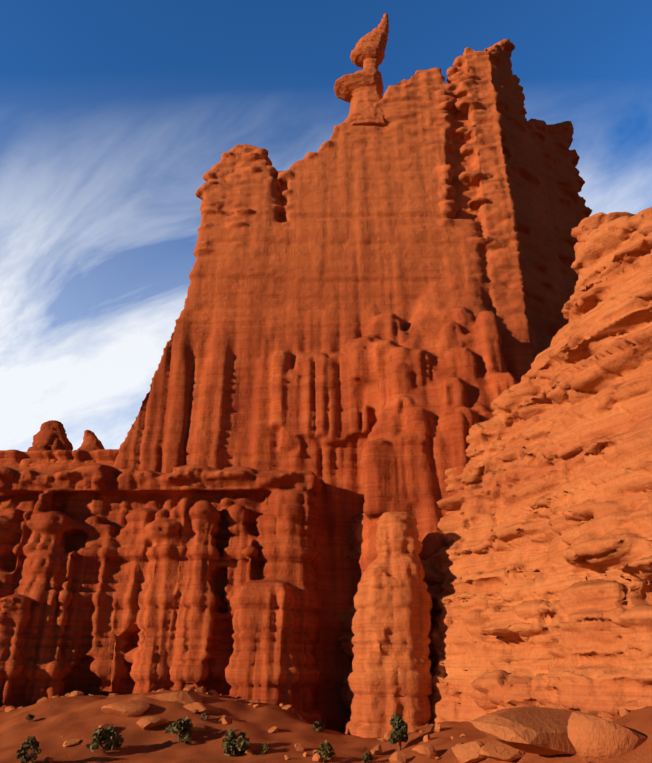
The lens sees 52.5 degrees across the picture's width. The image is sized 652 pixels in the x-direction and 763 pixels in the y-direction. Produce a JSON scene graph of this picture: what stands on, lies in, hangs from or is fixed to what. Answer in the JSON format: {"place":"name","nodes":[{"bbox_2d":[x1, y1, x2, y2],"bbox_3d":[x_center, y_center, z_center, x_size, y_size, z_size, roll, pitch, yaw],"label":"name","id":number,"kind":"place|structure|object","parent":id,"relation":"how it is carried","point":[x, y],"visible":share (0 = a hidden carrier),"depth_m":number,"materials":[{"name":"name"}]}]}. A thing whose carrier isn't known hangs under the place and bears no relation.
{"place":"outdoors","nodes":[
{"label":"outdoors","id":0,"kind":"place"},
{"bbox_2d":[0,690,651,762],"bbox_3d":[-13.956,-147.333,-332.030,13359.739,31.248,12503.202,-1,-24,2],"label":"terrain","id":1,"kind":"structure","parent":0,"point":[81,718],"depth_m":65.88,"materials":[{"name":"orange sand"}]},
{"bbox_2d":[16,736,40,762],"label":"desert shrub","id":2,"kind":"object","parent":1,"relation":"on","point":[32,743],"visible":1,"depth_m":57.77,"materials":[{"name":"green plant"}]},
{"bbox_2d":[26,714,34,721],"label":"desert shrub","id":3,"kind":"object","parent":1,"relation":"on","point":[29,717],"visible":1,"depth_m":70.95,"materials":[{"name":"green plant"}]},
{"bbox_2d":[86,725,123,753],"bbox_3d":[-20.890,33.944,62.472,3.476,2.510,2.256,9,-26,-20],"label":"desert shrub","id":4,"kind":"object","parent":1,"relation":"on","point":[109,735],"visible":1,"depth_m":62.16,"materials":[{"name":"green plant"}]},
{"bbox_2d":[0,420,326,726],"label":"rock cliff","id":5,"kind":"structure","parent":1,"relation":"on","point":[124,581],"depth_m":90.82,"materials":[{"name":"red stone"}]},
{"bbox_2d":[166,716,192,742],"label":"desert shrub","id":6,"kind":"object","parent":1,"relation":"on","point":[181,726],"visible":0.94,"depth_m":65.52,"materials":[{"name":"green plant"}]},
{"bbox_2d":[183,737,191,744],"bbox_3d":[-13.552,35.321,64.716,0.813,0.821,0.724,-1,-24,2],"label":"desert shrub","id":7,"kind":"object","parent":1,"relation":"on","point":[188,741],"visible":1,"depth_m":64.64,"materials":[{"name":"green plant"}]},
{"bbox_2d":[200,713,208,720],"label":"desert shrub","id":8,"kind":"object","parent":1,"relation":"on","point":[205,716],"visible":0.94,"depth_m":69.61,"materials":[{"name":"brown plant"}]},
{"bbox_2d":[222,727,250,755],"bbox_3d":[-8.549,34.289,62.834,2.812,2.504,2.963,-1,-24,2],"label":"desert shrub","id":9,"kind":"object","parent":1,"relation":"on","point":[231,744],"visible":1,"depth_m":62.52,"materials":[{"name":"green plant"}]},
{"bbox_2d":[261,743,269,754],"bbox_3d":[-5.710,34.761,62.431,0.977,1.079,1.269,-1,-24,2],"label":"desert shrub","id":10,"kind":"object","parent":1,"relation":"on","point":[265,747],"visible":0.98,"depth_m":62.23,"materials":[{"name":"green plant"}]},
{"bbox_2d":[312,720,325,731],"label":"desert shrub","id":11,"kind":"object","parent":1,"relation":"on","point":[317,726],"visible":1,"depth_m":70.25,"materials":[{"name":"green plant"}]},
{"bbox_2d":[314,740,335,762],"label":"desert shrub","id":12,"kind":"object","parent":1,"relation":"on","point":[327,754],"visible":0.98,"depth_m":59.36,"materials":[{"name":"green plant"}]},
{"bbox_2d":[5,685,646,762],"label":"rocks","id":13,"kind":"object","parent":1,"relation":"on","point":[516,732],"visible":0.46,"depth_m":45.53,"materials":[{"name":"stone"}]},
{"bbox_2d":[113,39,592,733],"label":"sandstone tower","id":14,"kind":"structure","parent":1,"relation":"on","point":[375,317],"depth_m":116.12,"materials":[{"name":"orange stone"}]},
{"bbox_2d":[334,13,388,125],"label":"balanced rock spire","id":15,"kind":"structure","parent":14,"relation":"on","point":[361,91],"depth_m":139.51,"materials":[{"name":"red stone"}]},
{"bbox_2d":[360,751,373,762],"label":"desert shrub","id":16,"kind":"object","parent":1,"relation":"on","point":[367,756],"visible":1,"depth_m":59.37,"materials":[{"name":"green plant"}]},
{"bbox_2d":[345,511,432,737],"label":"hoodoo","id":17,"kind":"object","parent":1,"relation":"on","point":[389,676],"depth_m":75.21,"materials":[{"name":"stone"}]},
{"bbox_2d":[388,713,407,750],"bbox_3d":[7.021,34.258,64.573,2.054,3.445,1.764,-1,-24,2],"label":"tree","id":18,"kind":"object","parent":1,"relation":"on","point":[399,725],"visible":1,"depth_m":64.37,"materials":[{"name":"green plant"}]},
{"bbox_2d":[338,207,651,726],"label":"cliff wall","id":19,"kind":"structure","parent":1,"relation":"on","point":[539,572],"depth_m":69.40,"materials":[{"name":"orange stone"}]},
{"bbox_2d":[0,0,651,451],"label":"sky","id":20,"kind":"structure","parent":0,"point":[114,114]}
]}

